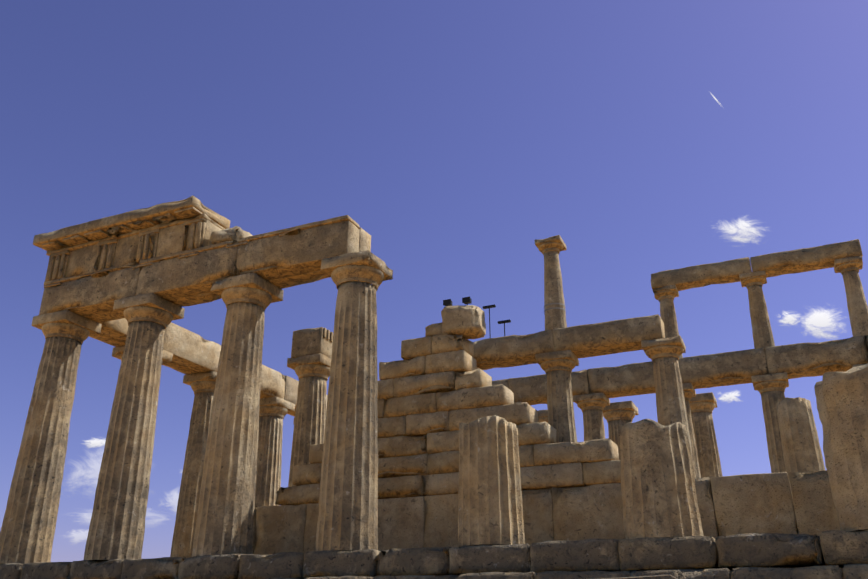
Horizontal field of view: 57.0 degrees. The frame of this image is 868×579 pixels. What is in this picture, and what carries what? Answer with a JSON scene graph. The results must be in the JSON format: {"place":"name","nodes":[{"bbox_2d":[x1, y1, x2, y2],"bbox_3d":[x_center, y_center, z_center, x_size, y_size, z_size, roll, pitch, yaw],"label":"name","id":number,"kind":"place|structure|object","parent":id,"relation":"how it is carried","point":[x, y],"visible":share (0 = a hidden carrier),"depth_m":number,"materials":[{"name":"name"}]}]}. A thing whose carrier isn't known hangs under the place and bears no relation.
{"place":"outdoors","nodes":[
{"label":"outdoors","id":0,"kind":"place"},
{"bbox_2d":[0,0,867,561],"label":"sky","id":1,"kind":"structure","parent":0,"point":[459,135],"materials":[{"name":"blue"}]},
{"bbox_2d":[73,94,841,541],"bbox_3d":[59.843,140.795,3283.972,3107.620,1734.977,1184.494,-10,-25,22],"label":"cloud","id":2,"kind":"structure","parent":0,"point":[819,322],"depth_m":3176.76,"materials":[{"name":"white"}]},
{"bbox_2d":[601,574,676,578],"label":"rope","id":3,"kind":"object","parent":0,"point":[640,576],"visible":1,"depth_m":9.42,"materials":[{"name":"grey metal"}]},
{"bbox_2d":[679,566,770,569],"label":"paving","id":4,"kind":"structure","parent":0,"point":[703,568],"depth_m":11.61,"materials":[{"name":"stone"}]},
{"bbox_2d":[252,305,839,554],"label":"cella wall","id":5,"kind":"structure","parent":4,"relation":"on","point":[436,387],"depth_m":15.53,"materials":[{"name":"stone"}]},
{"bbox_2d":[473,235,867,477],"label":"colonnade","id":6,"kind":"object","parent":4,"relation":"on","point":[671,377],"visible":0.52,"depth_m":19.10,"materials":[{"name":"stone"}]},
{"bbox_2d":[443,297,510,337],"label":"fittings","id":7,"kind":"object","parent":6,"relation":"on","point":[465,300],"visible":0.77,"depth_m":18.30,"materials":[{"name":"grey metal"}]},
{"bbox_2d":[544,303,565,314],"bbox_3d":[2.717,0.455,17.999,0.495,0.145,0.495,-10,-25,22],"label":"strap","id":8,"kind":"object","parent":6,"relation":"attached to","point":[553,307],"visible":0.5,"depth_m":17.81,"materials":[{"name":"silver metal"}]},
{"bbox_3d":[7.029,7.425,15.554,32.253,1.320,17.325,-10,-25,22],"label":"foundation","id":9,"kind":"object","parent":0,"visible":0},
{"bbox_2d":[0,530,867,578],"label":"stone base","id":10,"kind":"object","parent":9,"relation":"on","point":[833,554],"visible":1,"depth_m":11.35,"materials":[{"name":"stone"}]},
{"bbox_2d":[0,250,392,564],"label":"front columns","id":11,"kind":"structure","parent":10,"relation":"on","point":[348,510],"depth_m":15.21,"materials":[{"name":"stone"}]},
{"bbox_2d":[112,345,722,557],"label":"columns","id":12,"kind":"structure","parent":10,"relation":"on","point":[312,372],"depth_m":21.66,"materials":[{"name":"stone"}]},
{"bbox_2d":[33,195,370,416],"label":"entablature","id":13,"kind":"structure","parent":12,"relation":"on","point":[187,251],"depth_m":17.20,"materials":[{"name":"stone"}]},
{"bbox_2d":[458,363,867,546],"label":"broken columns","id":14,"kind":"structure","parent":10,"relation":"on","point":[658,492],"depth_m":11.42,"materials":[{"name":"stone"}]}
]}

